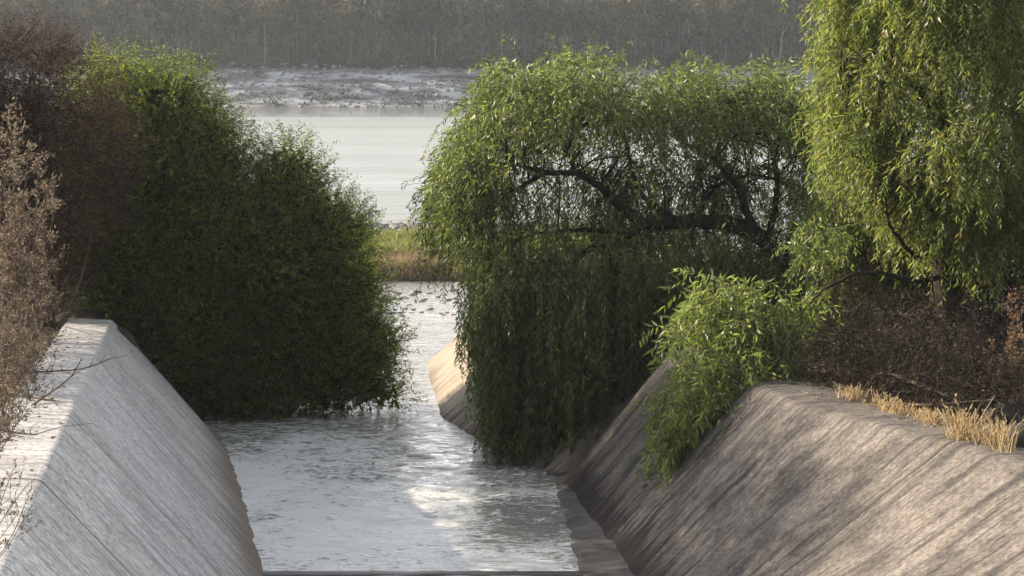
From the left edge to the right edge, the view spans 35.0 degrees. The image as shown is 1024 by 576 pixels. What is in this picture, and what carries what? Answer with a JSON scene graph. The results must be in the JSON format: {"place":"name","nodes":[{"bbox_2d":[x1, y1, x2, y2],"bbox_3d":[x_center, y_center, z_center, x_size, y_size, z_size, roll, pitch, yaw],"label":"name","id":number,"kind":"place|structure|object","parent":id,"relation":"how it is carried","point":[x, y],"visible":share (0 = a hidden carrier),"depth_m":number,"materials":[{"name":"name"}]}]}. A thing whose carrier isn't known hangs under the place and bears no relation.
{"place":"outdoors","nodes":[
{"label":"outdoors","id":0,"kind":"place"},
{"bbox_2d":[0,0,1022,106],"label":"bank","id":1,"kind":"structure","parent":0,"point":[295,95],"depth_m":342.93,"materials":[{"name":"soil"}]},
{"bbox_2d":[252,13,278,64],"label":"pale trunk tree","id":2,"kind":"object","parent":1,"relation":"on","point":[264,38],"visible":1,"depth_m":344.81,"materials":[{"name":"grey plant"}]},
{"bbox_2d":[419,11,447,65],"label":"pale trunk tree","id":3,"kind":"object","parent":1,"relation":"on","point":[440,22],"visible":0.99,"depth_m":344.35,"materials":[{"name":"grey plant"}]},
{"bbox_2d":[492,23,516,66],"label":"pale trunk tree","id":4,"kind":"object","parent":1,"relation":"on","point":[501,38],"visible":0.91,"depth_m":345.55,"materials":[{"name":"grey plant"}]},
{"bbox_2d":[2,60,1014,106],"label":"rubble","id":5,"kind":"object","parent":1,"relation":"on","point":[364,86],"visible":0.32,"depth_m":332.51,"materials":[{"name":"grey stone"}]},
{"bbox_2d":[0,0,1021,69],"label":"forest","id":6,"kind":"object","parent":1,"relation":"on","point":[406,15],"visible":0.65,"depth_m":348.47,"materials":[{"name":"grey plant"}]},
{"bbox_2d":[0,55,1023,106],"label":"scrub","id":7,"kind":"object","parent":1,"relation":"on","point":[330,98],"visible":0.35,"depth_m":325.43,"materials":[{"name":"grey plant"}]},
{"bbox_2d":[768,10,797,66],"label":"pale trunk tree","id":8,"kind":"object","parent":1,"relation":"on","point":[779,27],"visible":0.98,"depth_m":341.09,"materials":[{"name":"grey plant"}]},
{"bbox_2d":[800,14,819,69],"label":"pale trunk tree","id":9,"kind":"object","parent":1,"relation":"on","point":[814,30],"visible":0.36,"depth_m":340.98,"materials":[{"name":"grey plant"}]},
{"bbox_2d":[0,228,1023,430],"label":"ground","id":10,"kind":"structure","parent":0,"point":[88,313],"depth_m":39.91,"materials":[{"name":"soil"}]},
{"bbox_2d":[0,259,57,458],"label":"seed head weed","id":11,"kind":"object","parent":10,"relation":"on","point":[5,423],"visible":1,"depth_m":17.56,"materials":[{"name":"brown plant"}]},
{"bbox_2d":[0,249,73,395],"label":"seed head weed","id":12,"kind":"object","parent":10,"relation":"on","point":[34,351],"visible":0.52,"depth_m":23.99,"materials":[{"name":"brown plant"}]},
{"bbox_2d":[0,97,75,413],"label":"seed head weed","id":13,"kind":"object","parent":10,"relation":"on","point":[19,275],"visible":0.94,"depth_m":20.92,"materials":[{"name":"brown plant"}]},
{"bbox_2d":[0,1,163,329],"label":"brown shrub","id":14,"kind":"object","parent":10,"relation":"on","point":[41,126],"visible":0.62,"depth_m":36.95,"materials":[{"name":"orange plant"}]},
{"bbox_2d":[0,318,262,575],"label":"sloping wall","id":15,"kind":"structure","parent":10,"relation":"on","point":[137,476],"depth_m":22.54,"materials":[{"name":"concrete"}]},
{"bbox_2d":[0,437,41,556],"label":"seed head weed","id":16,"kind":"object","parent":15,"relation":"on","point":[14,513],"visible":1,"depth_m":9.77,"materials":[{"name":"brown plant"}]},
{"bbox_2d":[2,387,59,401],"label":"dead twig","id":17,"kind":"object","parent":15,"relation":"on","point":[37,397],"visible":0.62,"depth_m":23.17,"materials":[{"name":"brown wood"}]},
{"bbox_2d":[0,334,92,531],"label":"leaf litter","id":18,"kind":"object","parent":15,"relation":"on","point":[52,437],"visible":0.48,"depth_m":25.83,"materials":[{"name":"brown plant"}]},
{"bbox_2d":[4,421,91,434],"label":"dead twig","id":19,"kind":"object","parent":15,"relation":"on","point":[30,433],"visible":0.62,"depth_m":19.75,"materials":[{"name":"brown wood"}]},
{"bbox_2d":[19,358,90,407],"bbox_3d":[-6.521,1.420,23.160,0.240,0.399,2.521,1,8,8],"label":"dead twig","id":20,"kind":"object","parent":15,"relation":"on","point":[42,397],"visible":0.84,"depth_m":23.32,"materials":[{"name":"brown wood"}]},
{"bbox_2d":[29,354,124,372],"bbox_3d":[-7.232,1.244,26.890,1.667,0.262,0.355,-6,10,-35],"label":"dead twig","id":21,"kind":"object","parent":15,"relation":"on","point":[73,369],"visible":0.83,"depth_m":26.88,"materials":[{"name":"brown wood"}]},
{"bbox_2d":[261,571,591,575],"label":"concrete sill","id":22,"kind":"structure","parent":15,"relation":"attached to","point":[423,573],"depth_m":26.10,"materials":[{"name":"grey concrete"}]},
{"bbox_2d":[29,30,297,388],"bbox_3d":[-8.723,-1.902,40.306,6.947,8.929,5.084,0,8,0],"label":"green shrub","id":23,"kind":"object","parent":10,"relation":"on","point":[193,163],"visible":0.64,"depth_m":39.46,"materials":[{"name":"green plant"}]},
{"bbox_2d":[114,117,427,426],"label":"green shrub","id":24,"kind":"object","parent":10,"relation":"on","point":[320,341],"visible":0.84,"depth_m":40.78,"materials":[{"name":"green plant"}]},
{"bbox_2d":[358,224,646,256],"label":"green grass","id":25,"kind":"structure","parent":10,"relation":"on","point":[397,239],"depth_m":75.56,"materials":[{"name":"green plant"}]},
{"bbox_2d":[356,245,653,281],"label":"dry grass","id":26,"kind":"structure","parent":10,"relation":"on","point":[406,258],"depth_m":67.68,"materials":[{"name":"plant"}]},
{"bbox_2d":[353,221,713,239],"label":"shore stones","id":27,"kind":"object","parent":10,"relation":"on","point":[394,226],"visible":0.02,"depth_m":83.26,"materials":[{"name":"grey stone"}]},
{"bbox_2d":[426,329,653,475],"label":"sloping wall","id":28,"kind":"structure","parent":10,"relation":"on","point":[447,381],"depth_m":40.39,"materials":[{"name":"grey concrete"}]},
{"bbox_2d":[399,31,870,468],"bbox_3d":[2.991,-0.989,37.753,11.174,9.952,8.779,0,8,0],"label":"weeping tree","id":29,"kind":"object","parent":10,"relation":"on","point":[553,344],"visible":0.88,"depth_m":35.73,"materials":[{"name":"green plant"}]},
{"bbox_2d":[627,265,849,492],"bbox_3d":[4.171,2.034,29.034,4.330,4.792,4.342,0,8,0],"label":"pepper shrub","id":30,"kind":"object","parent":10,"relation":"on","point":[748,331],"visible":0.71,"depth_m":28.61,"materials":[{"name":"green plant"}]},
{"bbox_2d":[553,350,1023,575],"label":"sloping wall","id":31,"kind":"structure","parent":10,"relation":"on","point":[781,478],"depth_m":23.49,"materials":[{"name":"concrete"}]},
{"bbox_2d":[713,349,1022,448],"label":"leaf litter","id":32,"kind":"object","parent":31,"relation":"on","point":[870,402],"visible":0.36,"depth_m":25.69,"materials":[{"name":"brown plant"}]},
{"bbox_2d":[703,197,1009,339],"bbox_3d":[7.861,-0.106,38.619,8.690,5.556,5.140,4,9,28],"label":"dry shrub","id":33,"kind":"object","parent":10,"relation":"on","point":[855,288],"visible":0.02,"depth_m":38.29,"materials":[{"name":"brown plant"}]},
{"bbox_2d":[835,382,882,403],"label":"grass tuft","id":34,"kind":"object","parent":10,"relation":"on","point":[848,390],"visible":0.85,"depth_m":25.65,"materials":[{"name":"plant"}]},
{"bbox_2d":[784,233,989,368],"bbox_3d":[7.199,0.690,31.810,4.527,4.032,3.816,4,9,24],"label":"dry shrub","id":35,"kind":"object","parent":10,"relation":"on","point":[870,293],"visible":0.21,"depth_m":31.72,"materials":[{"name":"brown plant"}]},
{"bbox_2d":[770,0,1023,358],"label":"willow tree","id":36,"kind":"object","parent":10,"relation":"on","point":[949,205],"visible":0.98,"depth_m":28.69,"materials":[{"name":"green plant"}]},
{"bbox_2d":[781,306,1023,429],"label":"dry shrub","id":37,"kind":"object","parent":10,"relation":"on","point":[933,380],"visible":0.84,"depth_m":24.84,"materials":[{"name":"brown plant"}]},
{"bbox_2d":[860,386,960,429],"bbox_3d":[5.895,1.793,23.922,0.797,0.511,2.933,-2,8,-14],"label":"grass tuft","id":38,"kind":"object","parent":10,"relation":"on","point":[891,406],"visible":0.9,"depth_m":23.99,"materials":[{"name":"plant"}]},
{"bbox_2d":[803,281,1023,395],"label":"dry shrub","id":39,"kind":"object","parent":10,"relation":"on","point":[935,322],"visible":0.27,"depth_m":29.15,"materials":[{"name":"brown plant"}]},
{"bbox_2d":[882,308,982,373],"bbox_3d":[7.405,1.058,28.265,1.925,1.358,0.981,-5,9,-31],"label":"seed head weed","id":40,"kind":"object","parent":10,"relation":"on","point":[948,328],"visible":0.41,"depth_m":28.24,"materials":[{"name":"brown plant"}]},
{"bbox_2d":[890,277,1023,378],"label":"dry shrub","id":41,"kind":"object","parent":10,"relation":"on","point":[969,315],"visible":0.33,"depth_m":30.06,"materials":[{"name":"brown plant"}]},
{"bbox_2d":[909,217,1023,366],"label":"dry shrub","id":42,"kind":"object","parent":10,"relation":"on","point":[1011,286],"visible":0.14,"depth_m":31.94,"materials":[{"name":"brown plant"}]},
{"bbox_2d":[921,394,1023,460],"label":"grass tuft","id":43,"kind":"object","parent":10,"relation":"on","point":[961,430],"visible":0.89,"depth_m":21.27,"materials":[{"name":"plant"}]},
{"bbox_2d":[975,400,1002,417],"bbox_3d":[7.181,1.867,23.988,0.762,0.407,0.503,0,8,0],"label":"stone","id":44,"kind":"object","parent":10,"relation":"on","point":[985,404],"visible":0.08,"depth_m":23.88,"materials":[{"name":"grey stone"}]},
{"bbox_2d":[976,285,1023,401],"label":"seed head weed","id":45,"kind":"object","parent":10,"relation":"on","point":[1019,334],"visible":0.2,"depth_m":25.65,"materials":[{"name":"brown plant"}]},
{"bbox_2d":[982,400,1023,426],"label":"stone","id":46,"kind":"object","parent":10,"relation":"on","point":[1009,410],"visible":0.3,"depth_m":22.97,"materials":[{"name":"grey stone"}]},
{"bbox_2d":[994,423,1023,447],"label":"stone","id":47,"kind":"object","parent":10,"relation":"on","point":[1020,442],"visible":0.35,"depth_m":21.00,"materials":[{"name":"grey stone"}]},
{"bbox_3d":[-13.459,-2.936,32.177,4.760,8.564,14.400,0,8,0],"label":"brown tree","id":48,"kind":"object","parent":10,"relation":"on","visible":0},
{"bbox_2d":[0,12,48,51],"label":"bare branch","id":49,"kind":"object","parent":48,"relation":"attached to","point":[18,42],"visible":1,"depth_m":32.61,"materials":[{"name":"wood"}]},
{"bbox_2d":[8,106,1022,275],"bbox_3d":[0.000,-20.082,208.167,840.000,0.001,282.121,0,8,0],"label":"lake","id":50,"kind":"structure","parent":0,"point":[379,150],"depth_m":171.54,"materials":[{"name":"grey liquid"}]},
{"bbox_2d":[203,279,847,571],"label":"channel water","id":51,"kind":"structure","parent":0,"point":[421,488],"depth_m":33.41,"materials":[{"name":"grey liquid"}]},
{"bbox_2d":[375,282,466,316],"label":"shallow stones","id":52,"kind":"object","parent":51,"relation":"in","point":[414,292],"visible":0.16,"depth_m":61.72,"materials":[{"name":"grey stone"}]}
]}

